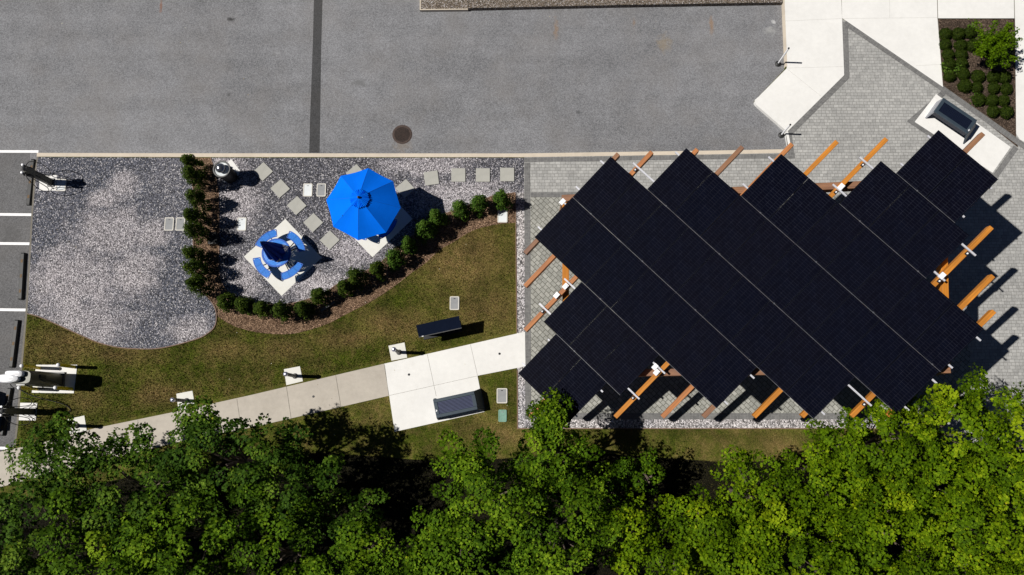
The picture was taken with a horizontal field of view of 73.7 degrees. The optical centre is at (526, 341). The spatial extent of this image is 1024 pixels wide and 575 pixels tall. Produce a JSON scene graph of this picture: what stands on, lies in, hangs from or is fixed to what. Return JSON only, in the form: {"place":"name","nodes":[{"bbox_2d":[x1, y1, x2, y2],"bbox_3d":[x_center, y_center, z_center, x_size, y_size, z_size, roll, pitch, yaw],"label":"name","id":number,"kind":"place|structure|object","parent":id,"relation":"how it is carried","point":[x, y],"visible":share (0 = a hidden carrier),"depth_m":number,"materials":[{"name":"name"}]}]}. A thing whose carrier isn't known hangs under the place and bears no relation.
{"place":"outdoors","nodes":[
{"label":"outdoors","id":0,"kind":"place"},
{"bbox_2d":[0,153,31,451],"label":"parking lot","id":1,"kind":"structure","parent":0,"point":[13,187],"depth_m":26.73,"materials":[{"name":"asphalt"}]},
{"bbox_2d":[9,320,20,367],"bbox_3d":[-19.715,0.089,26.262,0.200,0.106,1.861,2,83,0],"label":"wheel stop","id":2,"kind":"object","parent":1,"relation":"on","point":[14,344],"visible":1,"depth_m":26.23,"materials":[{"name":"concrete"}]},
{"bbox_2d":[18,253,26,299],"bbox_3d":[-19.661,-2.539,26.585,0.200,0.106,1.867,-2,83,0],"label":"wheel stop","id":3,"kind":"object","parent":1,"relation":"on","point":[22,273],"visible":1,"depth_m":26.55,"materials":[{"name":"grey concrete"}]},
{"bbox_2d":[14,157,37,446],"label":"kerb","id":4,"kind":"structure","parent":1,"relation":"on","point":[26,298],"depth_m":26.40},
{"bbox_2d":[0,364,388,486],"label":"path","id":5,"kind":"structure","parent":0,"point":[362,385],"depth_m":25.89,"materials":[{"name":"concrete"}]},
{"bbox_2d":[0,0,786,159],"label":"road","id":6,"kind":"structure","parent":0,"point":[106,76],"depth_m":27.64,"materials":[{"name":"asphalt"}]},
{"bbox_2d":[309,0,321,152],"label":"road patch","id":7,"kind":"object","parent":6,"relation":"on","point":[314,143],"visible":1,"depth_m":27.61,"materials":[{"name":"asphalt"}]},
{"bbox_2d":[392,125,411,143],"bbox_3d":[-4.985,-8.285,27.335,0.800,0.012,0.800,0,83,0],"label":"manhole cover","id":8,"kind":"object","parent":6,"relation":"on","point":[401,134],"visible":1,"depth_m":27.33,"materials":[{"name":"metal"}]},
{"bbox_2d":[37,149,783,156],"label":"kerb","id":9,"kind":"structure","parent":6,"relation":"on","point":[387,154],"depth_m":27.09,"materials":[{"name":"concrete"}]},
{"bbox_2d":[384,332,524,431],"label":"path","id":10,"kind":"structure","parent":0,"point":[414,407],"depth_m":26.03,"materials":[{"name":"concrete"}]},
{"bbox_2d":[433,388,484,419],"bbox_3d":[-2.545,2.354,25.624,1.840,0.524,0.840,-12,83,-1],"label":"bench","id":11,"kind":"object","parent":10,"relation":"on","point":[460,403],"visible":1,"depth_m":25.40,"materials":[{"name":"metal"}]},
{"bbox_2d":[0,18,1023,500],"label":"lawn","id":12,"kind":"structure","parent":0,"point":[374,434],"depth_m":26.04,"materials":[{"name":"plant"}]},
{"bbox_2d":[19,403,36,419],"bbox_3d":[-18.888,2.665,25.885,0.647,0.066,0.669,0,83,0],"label":"concrete pad","id":13,"kind":"object","parent":12,"relation":"on","point":[24,405],"visible":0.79,"depth_m":25.86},
{"bbox_2d":[0,397,36,425],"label":"charging post","id":14,"kind":"object","parent":13,"relation":"on","point":[5,411],"visible":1,"depth_m":25.03,"materials":[{"name":"grey metal"}]},
{"bbox_2d":[32,365,76,392],"bbox_3d":[-17.987,1.437,26.036,1.644,0.066,1.087,0,83,0],"label":"concrete pad","id":15,"kind":"object","parent":12,"relation":"on","point":[70,377],"visible":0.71,"depth_m":26.02,"materials":[{"name":"concrete"}]},
{"bbox_2d":[0,370,65,389],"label":"fast charger","id":16,"kind":"object","parent":15,"relation":"on","point":[42,380],"visible":0.99,"depth_m":24.63,"materials":[{"name":"grey metal"}]},
{"bbox_2d":[3,411,132,512],"bbox_3d":[-14.978,3.959,23.432,3.569,4.534,3.217,-37,84,-4],"label":"maple tree","id":17,"kind":"object","parent":12,"relation":"on","point":[38,455],"visible":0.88,"depth_m":21.86,"materials":[{"name":"green plant"}]},
{"bbox_2d":[27,157,215,348],"bbox_3d":[-15.678,-3.505,26.616,7.458,0.001,7.660,0,83,0],"label":"gravel bed","id":18,"kind":"object","parent":12,"relation":"on","point":[75,235],"visible":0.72,"depth_m":26.60,"materials":[{"name":"gravel"}]},
{"bbox_2d":[39,175,56,190],"bbox_3d":[-18.898,-6.252,26.980,0.745,0.066,0.635,0,83,0],"label":"concrete pad","id":19,"kind":"object","parent":18,"relation":"on","point":[42,187],"visible":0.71,"depth_m":26.93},
{"bbox_2d":[20,161,54,191],"bbox_3d":[-18.707,-6.361,26.164,0.414,1.580,1.037,0,83,0],"label":"charging post","id":20,"kind":"object","parent":19,"relation":"on","point":[31,172],"visible":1,"depth_m":26.14,"materials":[{"name":"grey metal"}]},
{"bbox_2d":[20,223,515,442],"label":"lawn grass","id":21,"kind":"structure","parent":12,"relation":"on","point":[145,382],"depth_m":26.14,"materials":[{"name":"plant"}]},
{"bbox_2d":[192,158,514,333],"bbox_3d":[-6.991,-3.776,26.655,13.098,0.001,7.071,0,83,0],"label":"mulch bed","id":22,"kind":"object","parent":12,"relation":"on","point":[455,229],"visible":0.62,"depth_m":26.50,"materials":[{"name":"soil"}]},
{"bbox_2d":[180,165,208,190],"bbox_3d":[-12.746,-6.332,26.127,0.837,1.671,0.789,35,84,4],"label":"hedge shrub","id":23,"kind":"object","parent":22,"relation":"on","point":[189,176],"visible":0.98,"depth_m":25.98,"materials":[{"name":"green plant"}]},
{"bbox_2d":[180,154,208,178],"bbox_3d":[-12.828,-6.765,26.220,0.802,1.592,0.773,-37,84,-4],"label":"hedge shrub","id":24,"kind":"object","parent":22,"relation":"on","point":[186,159],"visible":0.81,"depth_m":25.94,"materials":[{"name":"green plant"}]},
{"bbox_2d":[180,259,211,282],"bbox_3d":[-12.557,-2.701,25.711,0.891,1.622,0.906,22,84,3],"label":"hedge shrub","id":25,"kind":"object","parent":22,"relation":"on","point":[193,266],"visible":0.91,"depth_m":25.61,"materials":[{"name":"green plant"}]},
{"bbox_2d":[181,245,210,263],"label":"hedge shrub","id":26,"kind":"object","parent":22,"relation":"on","point":[188,252],"visible":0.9,"depth_m":25.71,"materials":[{"name":"green plant"}]},
{"bbox_2d":[182,220,210,244],"bbox_3d":[-12.567,-4.161,25.854,0.846,1.685,0.804,-18,83,-2],"label":"hedge shrub","id":27,"kind":"object","parent":22,"relation":"on","point":[199,230],"visible":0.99,"depth_m":25.68,"materials":[{"name":"green plant"}]},
{"bbox_2d":[182,207,211,225],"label":"hedge shrub","id":28,"kind":"object","parent":22,"relation":"on","point":[193,214],"visible":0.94,"depth_m":25.83,"materials":[{"name":"green plant"}]},
{"bbox_2d":[184,188,212,210],"bbox_3d":[-12.592,-5.483,26.103,0.732,1.513,0.802,-15,83,-2],"label":"hedge shrub","id":29,"kind":"object","parent":22,"relation":"on","point":[198,196],"visible":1,"depth_m":25.91,"materials":[{"name":"green plant"}]},
{"bbox_2d":[184,276,214,299],"bbox_3d":[-12.363,-2.073,25.622,0.811,1.636,0.790,-43,85,-5],"label":"hedge shrub","id":30,"kind":"object","parent":22,"relation":"on","point":[193,283],"visible":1,"depth_m":25.51,"materials":[{"name":"green plant"}]},
{"bbox_2d":[216,291,235,312],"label":"hedge shrub","id":31,"kind":"object","parent":22,"relation":"on","point":[223,303],"visible":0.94,"depth_m":25.81,"materials":[{"name":"green plant"}]},
{"bbox_2d":[234,296,254,315],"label":"hedge shrub","id":32,"kind":"object","parent":22,"relation":"on","point":[242,305],"visible":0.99,"depth_m":25.84,"materials":[{"name":"green plant"}]},
{"bbox_2d":[270,299,295,323],"bbox_3d":[-9.214,-1.180,25.732,0.804,1.283,0.927,2,83,0],"label":"hedge shrub","id":33,"kind":"object","parent":22,"relation":"on","point":[279,306],"visible":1,"depth_m":25.59,"materials":[{"name":"green plant"}]},
{"bbox_2d":[310,287,331,305],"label":"hedge shrub","id":34,"kind":"object","parent":22,"relation":"on","point":[317,294],"visible":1,"depth_m":25.72,"materials":[{"name":"green plant"}]},
{"bbox_2d":[346,266,370,290],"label":"hedge shrub","id":35,"kind":"object","parent":22,"relation":"on","point":[354,277],"visible":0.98,"depth_m":25.72,"materials":[{"name":"green plant"}]},
{"bbox_2d":[383,246,406,271],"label":"hedge shrub","id":36,"kind":"object","parent":22,"relation":"on","point":[395,258],"visible":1,"depth_m":25.94,"materials":[{"name":"green plant"}]},
{"bbox_2d":[414,219,438,244],"bbox_3d":[-3.952,-4.231,26.018,0.909,1.377,0.895,26,84,3],"label":"hedge shrub","id":37,"kind":"object","parent":22,"relation":"on","point":[423,225],"visible":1,"depth_m":25.89,"materials":[{"name":"green plant"}]},
{"bbox_2d":[426,208,449,230],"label":"hedge shrub","id":38,"kind":"object","parent":22,"relation":"on","point":[434,218],"visible":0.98,"depth_m":26.00,"materials":[{"name":"green plant"}]},
{"bbox_2d":[450,199,469,221],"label":"hedge shrub","id":39,"kind":"object","parent":22,"relation":"on","point":[460,207],"visible":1,"depth_m":26.20,"materials":[{"name":"green plant"}]},
{"bbox_2d":[468,194,488,218],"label":"hedge shrub","id":40,"kind":"object","parent":22,"relation":"on","point":[480,203],"visible":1,"depth_m":26.06,"materials":[{"name":"green plant"}]},
{"bbox_2d":[492,189,513,210],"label":"hedge shrub","id":41,"kind":"object","parent":22,"relation":"on","point":[500,196],"visible":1,"depth_m":26.09,"materials":[{"name":"green plant"}]},
{"bbox_2d":[211,158,523,303],"bbox_3d":[-6.322,-4.352,26.721,12.431,0.001,5.911,0,83,0],"label":"gravel bed","id":42,"kind":"object","parent":12,"relation":"on","point":[332,177],"visible":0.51,"depth_m":26.86,"materials":[{"name":"gravel"}]},
{"bbox_2d":[223,159,239,182],"bbox_3d":[-11.754,-6.651,27.029,0.770,0.066,0.857,-37,84,-4],"label":"concrete pad","id":43,"kind":"object","parent":42,"relation":"on","point":[234,166],"visible":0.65,"depth_m":27.02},
{"bbox_2d":[213,161,237,183],"bbox_3d":[-11.651,-6.539,26.400,0.680,1.155,0.680,0,83,0],"label":"litter bin","id":44,"kind":"object","parent":43,"relation":"on","point":[225,171],"visible":1,"depth_m":26.09,"materials":[{"name":"metal"}]},
{"bbox_2d":[244,219,320,295],"bbox_3d":[-9.476,-3.280,26.615,2.169,0.066,2.187,-45,85,-5],"label":"concrete pad","id":45,"kind":"object","parent":42,"relation":"on","point":[309,257],"visible":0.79,"depth_m":26.57,"materials":[{"name":"concrete"}]},
{"bbox_2d":[253,229,304,279],"bbox_3d":[-9.479,-3.310,26.207,1.946,0.752,1.946,6,83,1],"label":"picnic table","id":46,"kind":"object","parent":45,"relation":"on","point":[262,270],"visible":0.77,"depth_m":26.06,"materials":[{"name":"blue metal"}]},
{"bbox_2d":[260,241,285,261],"bbox_3d":[-9.480,-3.398,25.428,0.696,2.260,0.710,-22,84,-3],"label":"umbrella","id":47,"kind":"object","parent":46,"relation":"on","point":[274,251],"visible":1,"depth_m":25.24,"materials":[{"name":"fabric"}]},
{"bbox_2d":[354,206,411,256],"bbox_3d":[-5.972,-4.818,26.804,2.225,0.066,2.178,-44,85,-5],"label":"concrete pad","id":48,"kind":"object","parent":42,"relation":"on","point":[372,246],"visible":0.36,"depth_m":26.67,"materials":[{"name":"concrete"}]},
{"bbox_2d":[363,219,396,239],"bbox_3d":[-5.978,-4.852,26.396,1.946,0.752,1.946,-5,83,-1],"label":"picnic table","id":49,"kind":"object","parent":48,"relation":"on","point":[390,228],"visible":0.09,"depth_m":26.24,"materials":[{"name":"metal"}]},
{"bbox_2d":[326,168,400,239],"bbox_3d":[-5.967,-4.958,25.441,2.538,2.615,2.538,-16,83,-2],"label":"umbrella","id":50,"kind":"object","parent":49,"relation":"on","point":[363,204],"visible":1,"depth_m":24.70,"materials":[{"name":"blue fabric"}]},
{"bbox_2d":[416,316,461,339],"bbox_3d":[-3.256,-0.491,25.744,1.620,1.015,0.466,-12,83,-2],"label":"display panel","id":51,"kind":"object","parent":12,"relation":"on","point":[442,327],"visible":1,"depth_m":25.31,"materials":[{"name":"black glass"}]},
{"bbox_2d":[49,370,945,549],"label":"lawn grass","id":52,"kind":"structure","parent":12,"relation":"on","point":[492,463],"depth_m":25.67,"materials":[{"name":"plant"}]},
{"bbox_2d":[497,386,604,500],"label":"maple tree","id":53,"kind":"object","parent":12,"relation":"on","point":[550,422],"visible":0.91,"depth_m":22.17,"materials":[{"name":"green plant"}]},
{"bbox_2d":[517,370,884,428],"bbox_3d":[7.335,2.206,25.919,15.424,0.050,2.222,0,83,0],"label":"garden edging","id":54,"kind":"object","parent":12,"relation":"on","point":[658,428],"visible":0.77,"depth_m":25.76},
{"bbox_2d":[814,391,943,510],"bbox_3d":[11.459,3.657,23.058,4.522,5.349,3.945,0,83,0],"label":"maple tree","id":55,"kind":"object","parent":12,"relation":"on","point":[880,416],"visible":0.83,"depth_m":21.18,"materials":[{"name":"green plant"}]},
{"bbox_2d":[889,362,1020,494],"bbox_3d":[13.696,3.018,23.222,4.455,5.179,3.919,-41,85,-5],"label":"maple tree","id":56,"kind":"object","parent":12,"relation":"on","point":[953,402],"visible":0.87,"depth_m":21.23,"materials":[{"name":"green plant"}]},
{"bbox_2d":[938,19,1017,146],"bbox_3d":[18.313,-10.419,27.465,3.157,0.001,5.485,0,83,0],"label":"planting bed","id":57,"kind":"object","parent":12,"relation":"on","point":[975,62],"visible":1,"depth_m":27.53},
{"bbox_2d":[971,19,1022,68],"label":"young tree","id":58,"kind":"object","parent":57,"relation":"on","point":[993,47],"visible":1,"depth_m":26.61,"materials":[{"name":"green plant"}]},
{"bbox_2d":[0,452,1023,574],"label":"grove floor","id":59,"kind":"structure","parent":0,"point":[399,481],"depth_m":25.45,"materials":[{"name":"plant"}]},
{"bbox_2d":[0,521,83,574],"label":"maple tree","id":60,"kind":"object","parent":59,"relation":"on","point":[21,550],"visible":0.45,"depth_m":21.60,"materials":[{"name":"green plant"}]},
{"bbox_2d":[0,468,102,574],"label":"maple tree","id":61,"kind":"object","parent":59,"relation":"on","point":[14,507],"visible":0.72,"depth_m":21.25,"materials":[{"name":"green plant"}]},
{"bbox_2d":[35,477,168,574],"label":"maple tree","id":62,"kind":"object","parent":59,"relation":"on","point":[73,538],"visible":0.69,"depth_m":20.91,"materials":[{"name":"green plant"}]},
{"bbox_2d":[69,422,201,555],"bbox_3d":[-12.950,4.944,23.133,4.066,4.886,3.688,-42,85,-5],"label":"maple tree","id":63,"kind":"object","parent":59,"relation":"on","point":[142,465],"visible":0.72,"depth_m":21.64,"materials":[{"name":"green plant"}]},
{"bbox_2d":[106,521,235,574],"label":"maple tree","id":64,"kind":"object","parent":59,"relation":"on","point":[158,550],"visible":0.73,"depth_m":20.77,"materials":[{"name":"green plant"}]},
{"bbox_2d":[119,461,273,574],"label":"maple tree","id":65,"kind":"object","parent":59,"relation":"on","point":[210,528],"visible":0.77,"depth_m":21.18,"materials":[{"name":"green plant"}]},
{"bbox_2d":[151,395,296,545],"bbox_3d":[-9.760,4.278,23.247,4.496,4.824,4.813,0,83,0],"label":"maple tree","id":66,"kind":"object","parent":59,"relation":"on","point":[198,427],"visible":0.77,"depth_m":21.68,"materials":[{"name":"green plant"}]},
{"bbox_2d":[222,498,320,574],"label":"maple tree","id":67,"kind":"object","parent":59,"relation":"on","point":[306,547],"visible":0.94,"depth_m":21.57,"materials":[{"name":"green plant"}]},
{"bbox_2d":[227,422,344,547],"bbox_3d":[-7.806,4.856,23.435,3.449,4.309,3.642,39,85,4],"label":"maple tree","id":68,"kind":"object","parent":59,"relation":"on","point":[293,486],"visible":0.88,"depth_m":22.23,"materials":[{"name":"green plant"}]},
{"bbox_2d":[301,543,377,574],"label":"maple tree","id":69,"kind":"object","parent":59,"relation":"on","point":[322,560],"visible":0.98,"depth_m":21.25,"materials":[{"name":"green plant"}]},
{"bbox_2d":[313,487,389,556],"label":"maple tree","id":70,"kind":"object","parent":59,"relation":"on","point":[338,522],"visible":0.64,"depth_m":22.87,"materials":[{"name":"green plant"}]},
{"bbox_2d":[331,509,417,574],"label":"maple tree","id":71,"kind":"object","parent":59,"relation":"on","point":[369,545],"visible":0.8,"depth_m":21.75,"materials":[{"name":"green plant"}]},
{"bbox_2d":[377,534,445,574],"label":"maple tree","id":72,"kind":"object","parent":59,"relation":"on","point":[390,570],"visible":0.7,"depth_m":21.71,"materials":[{"name":"green plant"}]},
{"bbox_2d":[404,484,525,574],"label":"maple tree","id":73,"kind":"object","parent":59,"relation":"on","point":[449,538],"visible":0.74,"depth_m":21.25,"materials":[{"name":"green plant"}]},
{"bbox_2d":[428,426,564,574],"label":"maple tree","id":74,"kind":"object","parent":59,"relation":"on","point":[474,474],"visible":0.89,"depth_m":21.17,"materials":[{"name":"green plant"}]},
{"bbox_2d":[496,475,632,574],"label":"maple tree","id":75,"kind":"object","parent":59,"relation":"on","point":[557,563],"visible":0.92,"depth_m":20.99,"materials":[{"name":"green plant"}]},
{"bbox_2d":[570,459,631,536],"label":"maple tree","id":76,"kind":"object","parent":59,"relation":"on","point":[616,480],"visible":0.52,"depth_m":22.75,"materials":[{"name":"green plant"}]},
{"bbox_2d":[590,486,686,574],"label":"maple tree","id":77,"kind":"object","parent":59,"relation":"on","point":[639,543],"visible":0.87,"depth_m":21.82,"materials":[{"name":"green plant"}]},
{"bbox_2d":[614,446,665,494],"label":"maple tree","id":78,"kind":"object","parent":59,"relation":"on","point":[635,475],"visible":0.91,"depth_m":23.47,"materials":[{"name":"green plant"}]},
{"bbox_2d":[644,534,718,574],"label":"maple tree","id":79,"kind":"object","parent":59,"relation":"on","point":[683,565],"visible":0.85,"depth_m":21.46,"materials":[{"name":"green plant"}]},
{"bbox_2d":[653,483,758,574],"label":"maple tree","id":80,"kind":"object","parent":59,"relation":"on","point":[691,524],"visible":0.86,"depth_m":21.54,"materials":[{"name":"green plant"}]},
{"bbox_2d":[680,500,787,574],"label":"maple tree","id":81,"kind":"object","parent":59,"relation":"on","point":[745,562],"visible":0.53,"depth_m":20.86,"materials":[{"name":"green plant"}]},
{"bbox_2d":[709,444,827,574],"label":"maple tree","id":82,"kind":"object","parent":59,"relation":"on","point":[731,467],"visible":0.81,"depth_m":21.19,"materials":[{"name":"green plant"}]},
{"bbox_2d":[718,477,875,574],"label":"maple tree","id":83,"kind":"object","parent":59,"relation":"on","point":[792,532],"visible":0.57,"depth_m":21.00,"materials":[{"name":"green plant"}]},
{"bbox_2d":[768,418,896,531],"bbox_3d":[10.004,4.470,23.189,4.042,4.890,3.680,0,83,0],"label":"maple tree","id":84,"kind":"object","parent":59,"relation":"on","point":[828,461],"visible":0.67,"depth_m":21.48,"materials":[{"name":"green plant"}]},
{"bbox_2d":[785,534,900,574],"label":"maple tree","id":85,"kind":"object","parent":59,"relation":"on","point":[853,562],"visible":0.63,"depth_m":20.84,"materials":[{"name":"green plant"}]},
{"bbox_2d":[806,450,907,550],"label":"maple tree","id":86,"kind":"object","parent":59,"relation":"on","point":[855,486],"visible":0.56,"depth_m":21.34,"materials":[{"name":"green plant"}]},
{"bbox_2d":[817,470,974,574],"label":"maple tree","id":87,"kind":"object","parent":59,"relation":"on","point":[918,520],"visible":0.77,"depth_m":20.63,"materials":[{"name":"green plant"}]},
{"bbox_2d":[880,507,1004,574],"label":"maple tree","id":88,"kind":"object","parent":59,"relation":"on","point":[956,563],"visible":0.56,"depth_m":20.86,"materials":[{"name":"green plant"}]},
{"bbox_2d":[885,432,1010,538],"bbox_3d":[13.718,4.953,23.211,3.909,4.730,3.044,16,83,2],"label":"maple tree","id":89,"kind":"object","parent":59,"relation":"on","point":[967,496],"visible":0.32,"depth_m":21.28,"materials":[{"name":"green plant"}]},
{"bbox_2d":[892,461,1023,574],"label":"maple tree","id":90,"kind":"object","parent":59,"relation":"on","point":[949,516],"visible":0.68,"depth_m":20.59,"materials":[{"name":"green plant"}]},
{"bbox_2d":[946,381,1023,521],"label":"maple tree","id":91,"kind":"object","parent":59,"relation":"on","point":[1015,408],"visible":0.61,"depth_m":21.50,"materials":[{"name":"green plant"}]},
{"bbox_2d":[972,481,1023,574],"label":"maple tree","id":92,"kind":"object","parent":59,"relation":"on","point":[1016,518],"visible":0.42,"depth_m":21.33,"materials":[{"name":"green plant"}]},
{"bbox_2d":[421,0,782,10],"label":"raised aggregate walk","id":93,"kind":"structure","parent":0,"point":[474,5],"depth_m":27.85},
{"bbox_2d":[531,196,969,414],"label":"plaza paving","id":94,"kind":"structure","parent":0,"point":[749,394],"depth_m":25.97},
{"bbox_2d":[516,193,923,427],"bbox_3d":[7.315,-1.283,26.343,15.513,0.001,9.220,0,83,0],"label":"gravel bed","id":95,"kind":"object","parent":94,"relation":"on","point":[676,423],"visible":0.7,"depth_m":25.82,"materials":[{"name":"gravel"}]},
{"bbox_2d":[518,130,997,421],"bbox_3d":[7.253,-1.827,23.709,15.079,5.362,9.231,0,83,0],"label":"solar pergola","id":96,"kind":"object","parent":94,"relation":"on","point":[924,198],"visible":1,"depth_m":22.29,"materials":[{"name":"black glass"}]},
{"bbox_2d":[524,19,1023,449],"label":"plaza paving","id":97,"kind":"structure","parent":0,"point":[870,103],"depth_m":27.01,"materials":[{"name":"stone"}]},
{"bbox_2d":[524,163,530,419],"bbox_3d":[0.036,-2.062,26.436,0.228,0.001,10.114,0,83,0],"label":"plaza border","id":98,"kind":"object","parent":97,"relation":"on","point":[527,290],"visible":0.75,"depth_m":26.48,"materials":[{"name":"concrete"}]},
{"bbox_2d":[524,153,794,161],"bbox_3d":[5.272,-7.282,27.078,10.759,0.001,0.193,-1,83,0],"label":"plaza border","id":99,"kind":"object","parent":97,"relation":"on","point":[627,158],"visible":0.82,"depth_m":27.08,"materials":[{"name":"concrete"}]},
{"bbox_2d":[532,413,922,418],"bbox_3d":[7.622,2.836,25.836,14.918,0.001,0.240,0,83,0],"label":"plaza border","id":100,"kind":"object","parent":97,"relation":"on","point":[699,416],"visible":0.5,"depth_m":25.84,"materials":[{"name":"concrete"}]},
{"bbox_2d":[785,21,848,158],"bbox_3d":[11.943,-10.009,27.411,1.284,0.001,6.393,28,84,3],"label":"plaza border","id":101,"kind":"object","parent":97,"relation":"on","point":[817,105],"visible":0.91,"depth_m":27.41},
{"bbox_2d":[843,21,1023,148],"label":"plaza border","id":102,"kind":"object","parent":97,"relation":"on","point":[982,116],"visible":1,"depth_m":27.42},
{"bbox_2d":[907,91,1017,177],"bbox_3d":[17.429,-8.309,27.204,4.148,0.001,2.001,38,84,4],"label":"plaza border","id":103,"kind":"object","parent":97,"relation":"on","point":[1002,165],"visible":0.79,"depth_m":27.19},
{"bbox_2d":[915,94,1009,172],"bbox_3d":[17.375,-8.232,27.224,3.613,0.064,1.502,38,85,4],"label":"concrete pad","id":104,"kind":"object","parent":103,"relation":"on","point":[988,150],"visible":0.71,"depth_m":27.16,"materials":[{"name":"concrete"}]},
{"bbox_2d":[925,98,976,143],"bbox_3d":[16.896,-8.745,26.991,1.840,0.524,0.840,37,84,4],"label":"bench","id":105,"kind":"object","parent":104,"relation":"on","point":[956,118],"visible":1,"depth_m":26.77,"materials":[{"name":"metal"}]},
{"bbox_2d":[754,0,843,131],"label":"pavement","id":106,"kind":"structure","parent":0,"point":[785,99],"depth_m":27.57,"materials":[{"name":"concrete"}]},
{"bbox_2d":[842,0,942,86],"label":"pavement","id":107,"kind":"structure","parent":0,"point":[906,31],"depth_m":27.75,"materials":[{"name":"concrete"}]},
{"bbox_2d":[938,0,1013,17],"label":"pavement","id":108,"kind":"structure","parent":0,"point":[975,8],"depth_m":27.84,"materials":[{"name":"concrete"}]},
{"bbox_2d":[1015,0,1023,141],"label":"pavement","id":109,"kind":"structure","parent":0,"point":[1019,20],"depth_m":27.52,"materials":[{"name":"concrete"}]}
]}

